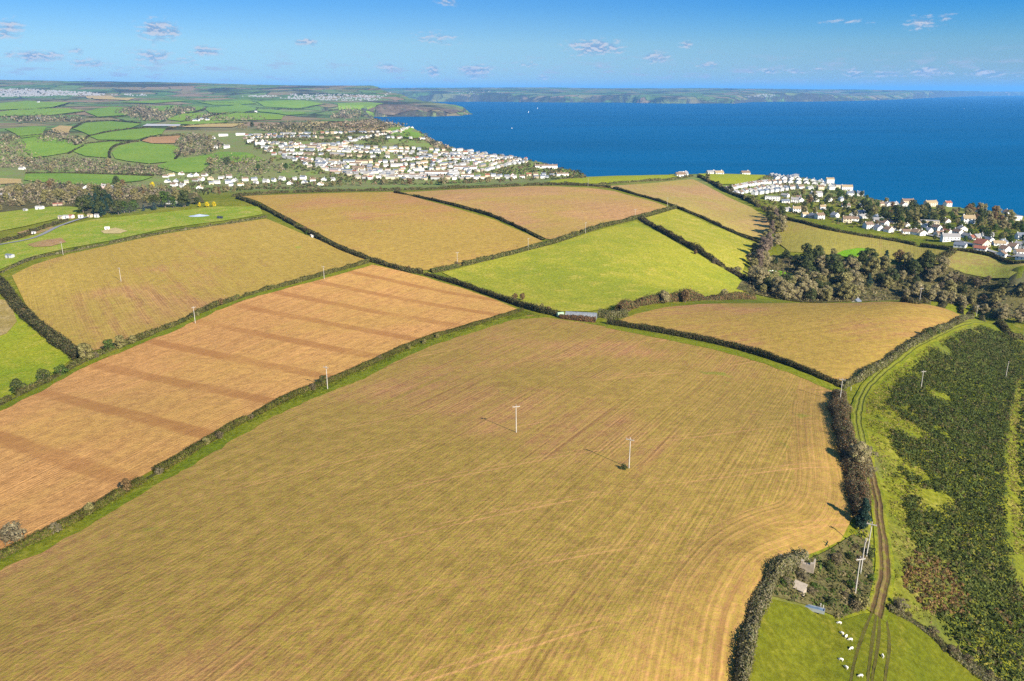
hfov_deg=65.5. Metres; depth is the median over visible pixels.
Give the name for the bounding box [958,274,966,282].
shrub
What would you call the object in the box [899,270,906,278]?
bare tree
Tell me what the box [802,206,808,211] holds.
bare tree
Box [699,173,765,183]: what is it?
pasture
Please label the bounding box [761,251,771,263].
bare tree
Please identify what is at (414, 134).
field
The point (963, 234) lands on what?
bungalow
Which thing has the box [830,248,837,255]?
bare tree
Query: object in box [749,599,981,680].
pasture
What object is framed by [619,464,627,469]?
shrub
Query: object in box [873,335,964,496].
gorse fringe
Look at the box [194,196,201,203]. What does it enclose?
evergreen tree
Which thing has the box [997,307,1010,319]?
bare tree
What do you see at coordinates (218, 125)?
field
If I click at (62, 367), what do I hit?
shrub
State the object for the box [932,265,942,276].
bare tree
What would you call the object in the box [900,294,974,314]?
hedge
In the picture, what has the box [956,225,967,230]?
gabled house
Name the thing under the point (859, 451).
bare tree
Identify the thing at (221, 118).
woodland
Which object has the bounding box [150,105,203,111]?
field
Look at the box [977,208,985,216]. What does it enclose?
evergreen tree
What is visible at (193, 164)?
field
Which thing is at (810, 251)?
evergreen tree
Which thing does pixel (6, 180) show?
field
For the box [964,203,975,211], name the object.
broadleaf tree
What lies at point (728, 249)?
pasture
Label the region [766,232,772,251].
bare tree
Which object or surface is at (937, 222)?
flat roofed building
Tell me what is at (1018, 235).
detached house
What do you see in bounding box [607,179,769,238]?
crop field
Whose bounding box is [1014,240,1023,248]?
detached house
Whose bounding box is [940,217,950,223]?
gabled house
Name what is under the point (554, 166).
terrace
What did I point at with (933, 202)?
villa
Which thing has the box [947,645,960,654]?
shrub
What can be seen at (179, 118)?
field
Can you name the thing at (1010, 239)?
broadleaf tree
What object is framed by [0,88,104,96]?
distant town
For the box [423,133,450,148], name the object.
woodland
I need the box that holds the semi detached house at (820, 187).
[816,184,824,189]
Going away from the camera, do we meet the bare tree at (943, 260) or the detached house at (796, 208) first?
the bare tree at (943, 260)
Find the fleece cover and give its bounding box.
[143,124,180,125]
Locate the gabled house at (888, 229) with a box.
[883,225,893,232]
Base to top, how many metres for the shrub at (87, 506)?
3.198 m
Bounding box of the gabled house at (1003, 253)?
[995,249,1007,257]
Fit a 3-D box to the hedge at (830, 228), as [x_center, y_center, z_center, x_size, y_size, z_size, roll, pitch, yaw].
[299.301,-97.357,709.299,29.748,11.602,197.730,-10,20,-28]
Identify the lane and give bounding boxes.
[0,215,93,244]
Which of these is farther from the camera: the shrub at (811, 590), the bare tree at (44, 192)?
the bare tree at (44, 192)
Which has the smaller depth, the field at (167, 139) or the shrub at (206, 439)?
the shrub at (206, 439)
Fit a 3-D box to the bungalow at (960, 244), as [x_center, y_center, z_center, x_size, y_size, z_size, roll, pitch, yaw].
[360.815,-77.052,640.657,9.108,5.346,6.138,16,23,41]
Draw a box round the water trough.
[805,604,824,613]
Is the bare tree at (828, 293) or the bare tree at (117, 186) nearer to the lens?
the bare tree at (828, 293)
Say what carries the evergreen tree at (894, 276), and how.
on the woodland floor at (1017, 301)
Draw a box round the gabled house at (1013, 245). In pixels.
[1007,241,1018,249]
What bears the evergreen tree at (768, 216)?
on the ground at (196, 94)
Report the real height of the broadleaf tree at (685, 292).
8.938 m
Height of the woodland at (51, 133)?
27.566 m
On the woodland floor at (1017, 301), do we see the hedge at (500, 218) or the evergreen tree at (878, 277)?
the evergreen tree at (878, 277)
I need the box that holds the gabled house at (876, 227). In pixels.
[873,224,883,230]
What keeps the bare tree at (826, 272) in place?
on the woodland floor at (1017, 301)
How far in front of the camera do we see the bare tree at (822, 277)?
576.52 m
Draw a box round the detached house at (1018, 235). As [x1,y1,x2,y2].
[1014,232,1023,239]
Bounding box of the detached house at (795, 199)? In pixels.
[791,197,798,202]
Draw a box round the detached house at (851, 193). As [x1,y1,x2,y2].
[846,190,853,195]
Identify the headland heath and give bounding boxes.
[368,104,462,114]
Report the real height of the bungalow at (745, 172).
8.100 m
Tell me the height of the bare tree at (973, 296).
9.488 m
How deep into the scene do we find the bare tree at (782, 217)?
724.21 m
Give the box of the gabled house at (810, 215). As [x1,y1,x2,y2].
[807,212,814,217]
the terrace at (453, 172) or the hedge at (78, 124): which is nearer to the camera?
the terrace at (453, 172)
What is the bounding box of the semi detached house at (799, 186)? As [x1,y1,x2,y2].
[796,184,803,188]
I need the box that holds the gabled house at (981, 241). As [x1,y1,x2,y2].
[972,237,990,247]
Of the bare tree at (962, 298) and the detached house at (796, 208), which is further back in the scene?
the detached house at (796, 208)
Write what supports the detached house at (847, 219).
on the ground at (196, 94)
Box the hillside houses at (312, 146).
[243,126,513,168]
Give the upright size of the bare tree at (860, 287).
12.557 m
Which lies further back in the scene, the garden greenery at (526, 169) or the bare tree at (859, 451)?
the garden greenery at (526, 169)
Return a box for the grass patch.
[837,248,867,256]
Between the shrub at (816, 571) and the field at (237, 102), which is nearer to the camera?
the shrub at (816, 571)
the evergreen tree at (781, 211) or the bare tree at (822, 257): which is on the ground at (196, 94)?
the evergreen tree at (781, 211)
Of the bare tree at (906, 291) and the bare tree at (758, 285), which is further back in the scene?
the bare tree at (906, 291)
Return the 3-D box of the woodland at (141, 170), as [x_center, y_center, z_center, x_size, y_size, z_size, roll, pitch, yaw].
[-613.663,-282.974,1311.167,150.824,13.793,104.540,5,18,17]
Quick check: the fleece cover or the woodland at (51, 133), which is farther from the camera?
the fleece cover
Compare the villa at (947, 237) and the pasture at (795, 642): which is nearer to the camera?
the pasture at (795, 642)
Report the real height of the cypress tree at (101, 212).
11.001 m
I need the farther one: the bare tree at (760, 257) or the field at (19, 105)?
the field at (19, 105)
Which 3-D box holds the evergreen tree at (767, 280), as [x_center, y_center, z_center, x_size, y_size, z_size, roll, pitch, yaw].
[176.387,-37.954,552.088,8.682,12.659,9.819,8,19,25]
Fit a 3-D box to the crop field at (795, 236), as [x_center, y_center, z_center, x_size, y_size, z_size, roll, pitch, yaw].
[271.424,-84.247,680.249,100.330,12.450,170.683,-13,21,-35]
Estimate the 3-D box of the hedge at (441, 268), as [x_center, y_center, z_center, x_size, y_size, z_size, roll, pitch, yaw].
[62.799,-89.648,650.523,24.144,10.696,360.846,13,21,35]
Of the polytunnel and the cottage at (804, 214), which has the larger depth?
the cottage at (804, 214)
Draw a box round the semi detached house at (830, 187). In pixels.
[827,185,835,189]
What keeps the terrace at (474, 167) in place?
on the ground at (196, 94)
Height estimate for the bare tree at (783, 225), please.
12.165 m
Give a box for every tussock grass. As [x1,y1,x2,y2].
[865,328,977,623]
[1007,363,1023,553]
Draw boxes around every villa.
[809,190,822,196]
[841,185,852,190]
[900,198,913,203]
[923,200,937,206]
[940,232,960,241]
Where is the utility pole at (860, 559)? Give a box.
[855,556,865,592]
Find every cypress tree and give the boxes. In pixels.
[98,205,104,215]
[855,498,871,529]
[866,273,872,284]
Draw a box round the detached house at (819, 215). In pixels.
[814,212,824,218]
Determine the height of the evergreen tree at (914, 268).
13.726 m
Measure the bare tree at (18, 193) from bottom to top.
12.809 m
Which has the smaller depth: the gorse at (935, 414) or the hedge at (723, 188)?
the gorse at (935, 414)
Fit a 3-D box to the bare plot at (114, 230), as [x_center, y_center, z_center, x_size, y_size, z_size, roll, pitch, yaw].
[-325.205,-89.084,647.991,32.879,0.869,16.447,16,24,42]
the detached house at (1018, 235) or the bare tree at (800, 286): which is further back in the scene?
the detached house at (1018, 235)
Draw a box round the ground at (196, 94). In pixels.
[0,80,1023,680]
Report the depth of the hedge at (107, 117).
2835.23 m
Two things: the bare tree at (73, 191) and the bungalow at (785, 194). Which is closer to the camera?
the bare tree at (73, 191)
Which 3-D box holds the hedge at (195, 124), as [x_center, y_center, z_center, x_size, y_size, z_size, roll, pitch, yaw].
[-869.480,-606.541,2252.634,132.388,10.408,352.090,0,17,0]
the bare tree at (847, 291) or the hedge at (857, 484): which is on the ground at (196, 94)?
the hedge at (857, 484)
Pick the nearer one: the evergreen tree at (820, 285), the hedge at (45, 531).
the hedge at (45, 531)
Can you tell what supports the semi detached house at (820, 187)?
on the ground at (196, 94)
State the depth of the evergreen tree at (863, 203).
856.21 m
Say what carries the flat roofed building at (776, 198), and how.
on the ground at (196, 94)
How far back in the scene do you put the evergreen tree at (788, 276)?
566.98 m
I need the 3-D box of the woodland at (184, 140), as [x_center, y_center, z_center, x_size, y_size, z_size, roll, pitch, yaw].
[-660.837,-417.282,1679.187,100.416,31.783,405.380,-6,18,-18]
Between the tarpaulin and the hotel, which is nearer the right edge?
the hotel
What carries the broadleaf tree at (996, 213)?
on the ground at (196, 94)
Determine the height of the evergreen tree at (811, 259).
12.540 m
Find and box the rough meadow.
[0,206,262,268]
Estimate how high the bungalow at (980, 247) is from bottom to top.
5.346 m
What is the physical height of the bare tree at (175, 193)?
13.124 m
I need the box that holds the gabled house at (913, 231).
[910,228,919,234]
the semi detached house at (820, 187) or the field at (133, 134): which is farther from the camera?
the field at (133, 134)
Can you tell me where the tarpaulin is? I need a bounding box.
[189,214,208,216]
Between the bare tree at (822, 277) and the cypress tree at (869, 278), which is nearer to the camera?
the bare tree at (822, 277)
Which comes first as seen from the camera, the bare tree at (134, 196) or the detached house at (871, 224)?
the detached house at (871, 224)
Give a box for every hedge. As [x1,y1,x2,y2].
[0,102,70,110]
[0,111,85,116]
[0,134,42,139]
[0,215,266,272]
[0,218,69,243]
[0,258,369,405]
[0,275,85,359]
[0,308,523,559]
[25,171,84,173]
[42,134,89,144]
[67,144,83,153]
[72,120,140,127]
[84,140,138,143]
[85,172,153,175]
[86,115,127,117]
[89,126,151,135]
[107,141,129,157]
[140,133,180,140]
[166,122,246,128]
[180,111,256,121]
[209,108,257,114]
[232,181,589,196]
[235,195,423,274]
[256,104,325,109]
[348,131,385,133]
[393,190,544,239]
[424,272,560,315]
[429,205,677,272]
[544,174,693,185]
[546,182,759,242]
[558,313,595,322]
[597,308,628,318]
[606,318,842,385]
[614,286,755,310]
[640,215,746,279]
[697,174,760,205]
[732,546,809,680]
[781,215,952,249]
[825,389,873,524]
[837,314,974,389]
[886,602,949,652]
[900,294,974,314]
[919,247,955,265]
[949,644,1002,680]
[957,247,1023,263]
[978,315,1023,340]
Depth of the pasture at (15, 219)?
762.63 m
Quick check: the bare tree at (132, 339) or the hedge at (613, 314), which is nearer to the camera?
the bare tree at (132, 339)
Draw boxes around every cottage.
[801,211,808,216]
[819,205,826,209]
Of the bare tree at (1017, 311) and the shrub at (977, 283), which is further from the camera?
the shrub at (977, 283)
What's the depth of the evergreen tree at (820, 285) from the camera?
567.93 m
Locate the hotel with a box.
[825,177,834,183]
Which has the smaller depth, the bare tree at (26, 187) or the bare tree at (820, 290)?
the bare tree at (820, 290)
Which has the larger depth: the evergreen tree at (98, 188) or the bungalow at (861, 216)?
the evergreen tree at (98, 188)
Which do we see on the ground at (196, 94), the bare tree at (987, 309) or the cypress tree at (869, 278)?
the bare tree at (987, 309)
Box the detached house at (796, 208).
[792,206,800,211]
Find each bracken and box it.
[901,546,970,620]
[994,582,1023,635]
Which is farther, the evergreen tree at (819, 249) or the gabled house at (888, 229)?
the gabled house at (888, 229)
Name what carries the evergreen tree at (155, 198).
on the ground at (196, 94)
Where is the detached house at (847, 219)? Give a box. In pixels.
[841,215,851,222]
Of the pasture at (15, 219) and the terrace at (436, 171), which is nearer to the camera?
the pasture at (15, 219)
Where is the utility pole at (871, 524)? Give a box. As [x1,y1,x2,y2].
[866,522,876,556]
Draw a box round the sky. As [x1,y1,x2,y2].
[0,0,1023,91]
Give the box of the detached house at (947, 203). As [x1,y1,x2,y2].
[943,200,951,206]
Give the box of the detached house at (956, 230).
[952,228,963,234]
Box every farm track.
[851,319,984,445]
[856,440,894,621]
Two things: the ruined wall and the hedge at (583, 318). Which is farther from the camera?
the hedge at (583, 318)
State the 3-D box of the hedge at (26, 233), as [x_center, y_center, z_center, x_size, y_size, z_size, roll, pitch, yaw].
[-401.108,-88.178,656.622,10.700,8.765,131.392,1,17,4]
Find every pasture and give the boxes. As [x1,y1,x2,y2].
[0,206,77,230]
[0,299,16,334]
[0,310,71,397]
[443,221,742,310]
[543,174,676,183]
[646,209,752,273]
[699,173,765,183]
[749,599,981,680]
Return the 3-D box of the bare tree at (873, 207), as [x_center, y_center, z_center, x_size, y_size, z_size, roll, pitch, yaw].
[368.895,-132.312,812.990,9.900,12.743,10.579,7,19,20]
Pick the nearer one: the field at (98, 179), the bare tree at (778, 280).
the bare tree at (778, 280)
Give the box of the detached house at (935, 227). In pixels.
[931,223,942,230]
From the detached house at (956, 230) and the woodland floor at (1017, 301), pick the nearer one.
the woodland floor at (1017, 301)
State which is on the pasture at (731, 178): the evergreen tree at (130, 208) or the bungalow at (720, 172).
the bungalow at (720, 172)
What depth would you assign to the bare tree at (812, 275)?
587.02 m
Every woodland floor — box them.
[0,184,203,213]
[737,255,1023,313]
[772,534,873,617]
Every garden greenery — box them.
[164,173,340,194]
[244,129,586,184]
[735,175,1020,256]
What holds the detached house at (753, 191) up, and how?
on the ground at (196, 94)
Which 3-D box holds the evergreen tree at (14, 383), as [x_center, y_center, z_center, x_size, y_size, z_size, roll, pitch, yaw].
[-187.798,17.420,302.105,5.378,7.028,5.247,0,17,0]
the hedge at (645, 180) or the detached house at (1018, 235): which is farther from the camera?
the hedge at (645, 180)
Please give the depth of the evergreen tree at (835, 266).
603.25 m
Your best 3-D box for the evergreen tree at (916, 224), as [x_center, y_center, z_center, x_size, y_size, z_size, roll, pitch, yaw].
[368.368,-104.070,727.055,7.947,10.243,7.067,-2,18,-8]
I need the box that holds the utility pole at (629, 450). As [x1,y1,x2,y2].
[626,437,633,467]
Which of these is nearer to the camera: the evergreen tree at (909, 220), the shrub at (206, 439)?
the shrub at (206, 439)
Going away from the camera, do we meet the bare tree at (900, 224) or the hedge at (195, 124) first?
the bare tree at (900, 224)
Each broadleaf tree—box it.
[45,180,51,187]
[102,339,114,348]
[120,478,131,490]
[121,201,127,212]
[129,200,139,211]
[158,190,170,207]
[168,196,176,207]
[680,289,689,302]
[893,249,905,263]
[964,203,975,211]
[992,205,999,211]
[992,211,998,218]
[996,214,1004,222]
[1007,235,1014,242]
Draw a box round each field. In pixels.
[0,101,67,109]
[0,108,83,115]
[0,178,20,183]
[0,265,515,548]
[0,315,853,680]
[5,126,45,137]
[12,219,364,349]
[17,136,80,156]
[24,173,152,184]
[51,125,71,132]
[73,121,139,134]
[74,141,119,157]
[86,96,134,99]
[86,107,127,116]
[90,128,164,139]
[112,142,180,162]
[130,100,188,102]
[142,135,180,142]
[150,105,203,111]
[157,152,264,172]
[167,119,226,123]
[168,113,203,120]
[170,123,243,126]
[197,100,253,104]
[205,104,255,112]
[209,112,285,120]
[243,192,541,269]
[256,100,321,107]
[257,109,305,114]
[337,102,382,116]
[387,126,422,137]
[403,186,666,238]
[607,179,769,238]
[621,302,959,380]
[776,220,946,260]
[947,251,1023,277]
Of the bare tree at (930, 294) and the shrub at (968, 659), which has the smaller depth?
the shrub at (968, 659)
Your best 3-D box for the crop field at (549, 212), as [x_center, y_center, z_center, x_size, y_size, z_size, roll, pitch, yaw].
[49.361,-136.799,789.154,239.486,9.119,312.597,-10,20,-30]
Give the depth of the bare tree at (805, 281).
554.04 m
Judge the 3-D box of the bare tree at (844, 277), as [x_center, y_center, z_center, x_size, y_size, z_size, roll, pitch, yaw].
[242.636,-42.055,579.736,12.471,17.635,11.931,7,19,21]
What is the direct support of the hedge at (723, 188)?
on the ground at (196, 94)
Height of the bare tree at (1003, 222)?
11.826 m
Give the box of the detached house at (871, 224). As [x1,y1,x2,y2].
[862,221,874,228]
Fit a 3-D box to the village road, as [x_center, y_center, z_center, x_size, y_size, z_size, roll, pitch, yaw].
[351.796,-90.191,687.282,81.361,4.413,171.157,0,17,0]
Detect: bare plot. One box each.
[17,226,52,233]
[27,238,65,246]
[101,228,126,232]
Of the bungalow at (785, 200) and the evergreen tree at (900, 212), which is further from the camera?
the bungalow at (785, 200)
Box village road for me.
[841,219,1014,256]
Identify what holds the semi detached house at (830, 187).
on the ground at (196, 94)
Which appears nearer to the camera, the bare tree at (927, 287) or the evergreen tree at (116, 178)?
the bare tree at (927, 287)
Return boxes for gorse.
[884,325,1023,680]
[1013,372,1023,551]
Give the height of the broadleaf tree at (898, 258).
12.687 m
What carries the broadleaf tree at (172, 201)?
on the ground at (196, 94)
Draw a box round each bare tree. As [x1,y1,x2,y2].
[2,192,8,200]
[5,185,13,193]
[14,191,21,197]
[15,186,23,194]
[15,197,24,205]
[16,156,24,162]
[25,157,31,163]
[25,184,32,191]
[34,179,42,186]
[40,195,46,202]
[41,189,48,195]
[46,193,53,199]
[47,164,53,170]
[48,178,55,184]
[56,188,67,198]
[61,193,70,200]
[70,188,76,194]
[77,343,92,359]
[104,186,111,193]
[105,158,110,166]
[113,182,122,188]
[114,189,122,196]
[114,335,125,347]
[129,188,137,194]
[129,335,136,343]
[131,194,137,199]
[172,191,178,199]
[205,157,214,164]
[441,177,448,184]
[660,290,669,301]
[745,252,757,264]
[747,265,758,277]
[749,258,758,268]
[750,243,759,252]
[751,268,766,285]
[755,249,764,265]
[756,236,769,256]
[756,279,763,288]
[759,284,766,293]
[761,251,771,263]
[762,260,768,267]
[766,205,775,214]
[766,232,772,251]
[768,220,775,232]
[769,214,778,222]
[770,276,786,296]
[772,233,781,245]
[773,220,780,233]
[778,215,785,221]
[778,220,787,231]
[778,281,795,299]
[787,279,796,286]
[791,289,802,298]
[794,271,807,281]
[794,283,808,297]
[797,277,812,292]
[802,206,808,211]
[806,282,821,293]
[809,271,820,280]
[813,274,826,286]
[816,255,825,263]
[817,260,827,271]
[817,288,825,296]
[821,269,828,275]
[823,288,832,300]
[826,274,834,284]
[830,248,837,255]
[832,282,840,292]
[837,271,852,285]
[837,283,852,299]
[843,257,861,269]
[848,441,870,467]
[849,197,856,204]
[850,270,862,283]
[850,283,860,299]
[853,282,865,296]
[864,256,880,274]
[868,205,878,213]
[878,256,890,269]
[880,276,893,288]
[896,220,904,229]
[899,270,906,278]
[901,252,913,265]
[902,283,912,294]
[903,288,909,296]
[910,212,921,220]
[910,282,922,296]
[920,284,930,297]
[925,268,936,282]
[926,289,936,300]
[927,283,939,295]
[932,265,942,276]
[937,256,950,271]
[938,290,949,301]
[942,273,954,281]
[942,279,956,292]
[948,291,956,302]
[951,208,958,214]
[955,294,966,305]
[967,292,976,302]
[971,304,979,312]
[976,202,983,208]
[979,304,990,314]
[988,219,996,226]
[989,293,1001,302]
[996,303,1008,313]
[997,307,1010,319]
[998,220,1007,230]
[998,287,1005,296]
[1004,209,1015,218]
[1007,215,1016,222]
[1013,305,1023,322]
[1014,285,1023,295]
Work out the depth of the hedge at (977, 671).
167.52 m
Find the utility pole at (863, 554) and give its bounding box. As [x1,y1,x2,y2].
[860,537,867,573]
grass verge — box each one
[0,264,369,410]
[0,316,545,569]
[605,326,843,390]
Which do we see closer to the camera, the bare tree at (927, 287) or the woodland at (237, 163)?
the bare tree at (927, 287)
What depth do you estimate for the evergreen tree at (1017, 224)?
754.91 m
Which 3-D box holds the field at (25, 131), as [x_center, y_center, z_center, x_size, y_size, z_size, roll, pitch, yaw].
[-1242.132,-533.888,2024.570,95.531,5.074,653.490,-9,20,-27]
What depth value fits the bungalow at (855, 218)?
765.18 m
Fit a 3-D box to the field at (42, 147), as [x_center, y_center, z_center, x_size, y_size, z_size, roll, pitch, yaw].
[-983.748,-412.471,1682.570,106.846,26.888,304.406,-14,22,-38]
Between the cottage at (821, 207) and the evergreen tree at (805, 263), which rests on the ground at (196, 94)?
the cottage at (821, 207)
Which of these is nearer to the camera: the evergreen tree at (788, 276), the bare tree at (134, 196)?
the evergreen tree at (788, 276)
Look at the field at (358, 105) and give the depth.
5251.49 m
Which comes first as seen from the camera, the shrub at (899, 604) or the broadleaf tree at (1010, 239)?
the shrub at (899, 604)
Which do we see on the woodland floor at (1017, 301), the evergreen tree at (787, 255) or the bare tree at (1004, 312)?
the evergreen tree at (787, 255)
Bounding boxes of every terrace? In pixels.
[329,168,340,171]
[382,170,394,172]
[385,176,398,178]
[408,175,421,178]
[412,167,423,170]
[424,170,448,174]
[431,175,443,179]
[447,171,459,174]
[453,165,476,169]
[461,173,473,176]
[535,164,557,168]
[556,172,568,175]
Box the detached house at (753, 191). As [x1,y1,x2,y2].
[751,189,757,194]
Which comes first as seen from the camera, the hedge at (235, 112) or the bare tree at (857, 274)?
the bare tree at (857, 274)
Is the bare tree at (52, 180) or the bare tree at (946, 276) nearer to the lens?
the bare tree at (946, 276)
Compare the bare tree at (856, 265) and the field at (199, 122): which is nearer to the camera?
the bare tree at (856, 265)
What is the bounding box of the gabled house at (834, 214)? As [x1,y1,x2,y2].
[830,212,839,217]
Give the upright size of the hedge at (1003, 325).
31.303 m
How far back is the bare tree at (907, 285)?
585.99 m
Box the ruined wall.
[780,554,815,573]
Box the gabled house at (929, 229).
[924,226,932,232]
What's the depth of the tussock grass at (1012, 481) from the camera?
284.07 m
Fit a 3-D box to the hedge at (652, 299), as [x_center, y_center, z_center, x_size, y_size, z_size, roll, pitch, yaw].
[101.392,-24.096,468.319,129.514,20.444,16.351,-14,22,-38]
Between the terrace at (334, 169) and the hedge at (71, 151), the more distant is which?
the hedge at (71, 151)
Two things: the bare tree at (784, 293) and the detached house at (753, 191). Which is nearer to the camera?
the bare tree at (784, 293)
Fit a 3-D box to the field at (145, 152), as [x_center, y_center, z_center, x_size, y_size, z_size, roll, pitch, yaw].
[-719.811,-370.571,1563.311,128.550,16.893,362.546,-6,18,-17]
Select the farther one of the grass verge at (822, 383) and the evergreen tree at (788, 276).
the evergreen tree at (788, 276)
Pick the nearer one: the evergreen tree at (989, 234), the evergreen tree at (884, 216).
the evergreen tree at (989, 234)
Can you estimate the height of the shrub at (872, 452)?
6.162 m
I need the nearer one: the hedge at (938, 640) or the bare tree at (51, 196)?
the hedge at (938, 640)
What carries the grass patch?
on the ground at (196, 94)
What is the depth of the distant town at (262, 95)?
6451.19 m
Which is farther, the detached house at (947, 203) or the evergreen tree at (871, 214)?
the detached house at (947, 203)
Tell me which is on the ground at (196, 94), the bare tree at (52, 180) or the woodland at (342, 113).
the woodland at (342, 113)
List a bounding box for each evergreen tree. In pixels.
[9,378,25,392]
[74,196,90,212]
[92,186,103,193]
[94,200,105,212]
[96,190,106,197]
[111,200,122,214]
[112,176,119,182]
[126,204,132,212]
[147,194,159,206]
[177,190,191,206]
[177,196,187,206]
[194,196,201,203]
[223,157,229,162]
[762,277,772,291]
[766,211,774,220]
[778,206,786,214]
[780,274,793,280]
[782,250,790,257]
[791,254,800,263]
[800,243,815,257]
[800,259,815,273]
[801,254,814,265]
[804,287,816,301]
[813,245,824,258]
[814,279,824,288]
[822,281,831,286]
[823,253,843,273]
[831,279,839,287]
[833,253,844,261]
[844,254,856,266]
[857,250,867,263]
[858,199,867,207]
[860,247,878,258]
[865,211,873,218]
[876,273,884,283]
[880,211,887,217]
[886,268,900,280]
[892,204,899,211]
[895,210,904,220]
[904,216,912,222]
[907,260,923,275]
[908,199,919,209]
[911,221,919,228]
[911,275,920,283]
[917,249,935,271]
[929,212,938,219]
[939,210,946,215]
[975,216,983,223]
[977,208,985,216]
[985,231,993,236]
[1012,221,1020,229]
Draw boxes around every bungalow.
[675,171,685,176]
[706,170,715,173]
[715,170,723,173]
[740,170,750,173]
[781,193,789,196]
[781,199,789,202]
[852,216,858,220]
[857,213,868,218]
[901,228,911,233]
[933,230,943,235]
[953,242,967,247]
[961,232,972,237]
[967,235,975,239]
[973,245,987,250]
[982,236,994,241]
[991,240,1006,245]
[1013,249,1023,253]
[1015,253,1023,259]
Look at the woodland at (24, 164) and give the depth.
1570.29 m
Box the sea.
[374,96,1023,215]
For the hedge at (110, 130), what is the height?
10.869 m
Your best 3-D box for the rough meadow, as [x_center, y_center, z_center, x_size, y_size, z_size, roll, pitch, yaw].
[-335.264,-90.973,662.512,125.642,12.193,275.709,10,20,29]
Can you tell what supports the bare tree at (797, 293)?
on the woodland floor at (1017, 301)
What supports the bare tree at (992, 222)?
on the ground at (196, 94)
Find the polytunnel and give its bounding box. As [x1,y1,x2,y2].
[565,311,596,318]
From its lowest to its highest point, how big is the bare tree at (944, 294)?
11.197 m
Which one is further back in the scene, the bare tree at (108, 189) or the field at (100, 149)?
the field at (100, 149)
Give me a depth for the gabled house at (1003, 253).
613.13 m
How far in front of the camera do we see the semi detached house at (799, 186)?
1030.31 m
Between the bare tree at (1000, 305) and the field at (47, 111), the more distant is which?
the field at (47, 111)
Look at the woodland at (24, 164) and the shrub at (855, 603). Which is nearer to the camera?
the shrub at (855, 603)
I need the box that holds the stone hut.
[792,579,807,596]
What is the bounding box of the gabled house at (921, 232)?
[918,229,927,235]
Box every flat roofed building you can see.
[765,196,779,200]
[920,219,939,224]
[1004,215,1021,220]
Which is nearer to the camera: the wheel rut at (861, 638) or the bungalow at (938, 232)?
the wheel rut at (861, 638)
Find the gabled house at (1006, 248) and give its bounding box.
[998,244,1011,251]
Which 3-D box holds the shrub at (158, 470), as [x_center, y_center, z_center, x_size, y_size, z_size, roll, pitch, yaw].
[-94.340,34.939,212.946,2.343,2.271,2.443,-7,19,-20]
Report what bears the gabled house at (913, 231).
on the ground at (196, 94)
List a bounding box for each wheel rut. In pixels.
[850,612,872,680]
[867,615,876,680]
[871,617,880,680]
[884,621,890,680]
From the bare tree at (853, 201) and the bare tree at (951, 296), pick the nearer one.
the bare tree at (951, 296)
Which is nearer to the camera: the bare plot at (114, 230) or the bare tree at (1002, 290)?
the bare tree at (1002, 290)
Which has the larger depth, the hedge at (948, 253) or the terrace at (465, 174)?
the terrace at (465, 174)
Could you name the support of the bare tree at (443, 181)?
on the ground at (196, 94)
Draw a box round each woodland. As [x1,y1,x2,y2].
[0,133,37,167]
[0,180,179,205]
[1,112,85,121]
[24,154,160,172]
[35,129,89,145]
[87,163,168,175]
[114,104,195,120]
[173,132,223,156]
[179,112,265,120]
[204,153,288,175]
[255,118,406,132]
[328,106,365,118]
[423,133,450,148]
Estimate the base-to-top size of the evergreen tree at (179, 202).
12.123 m
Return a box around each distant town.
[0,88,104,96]
[242,95,276,96]
[280,92,390,100]
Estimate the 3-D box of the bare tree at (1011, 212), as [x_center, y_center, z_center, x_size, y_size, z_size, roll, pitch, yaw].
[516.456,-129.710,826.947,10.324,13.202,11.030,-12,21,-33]
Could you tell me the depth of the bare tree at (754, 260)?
604.65 m
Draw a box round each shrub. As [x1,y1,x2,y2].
[0,520,27,544]
[6,200,14,205]
[36,368,51,379]
[48,522,62,533]
[54,364,68,374]
[82,502,94,514]
[155,467,163,474]
[202,437,210,444]
[215,431,223,438]
[309,383,315,390]
[316,375,327,380]
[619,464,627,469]
[732,266,741,272]
[783,576,794,587]
[796,569,810,581]
[807,586,818,596]
[811,568,819,575]
[823,561,835,572]
[824,596,833,606]
[827,553,842,565]
[846,580,854,587]
[847,552,856,560]
[848,599,862,611]
[850,579,862,589]
[854,593,870,610]
[863,445,878,462]
[863,462,876,478]
[864,547,876,557]
[866,574,875,581]
[893,597,909,611]
[921,328,933,335]
[927,625,939,635]
[946,274,958,282]
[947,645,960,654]
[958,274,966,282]
[958,285,967,292]
[962,653,973,663]
[973,278,983,285]
[983,276,990,282]
[985,670,994,677]
[997,278,1008,286]
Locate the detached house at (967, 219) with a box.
[961,214,975,223]
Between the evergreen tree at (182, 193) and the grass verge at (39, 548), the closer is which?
the grass verge at (39, 548)
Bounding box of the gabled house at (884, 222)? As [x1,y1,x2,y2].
[879,220,889,224]

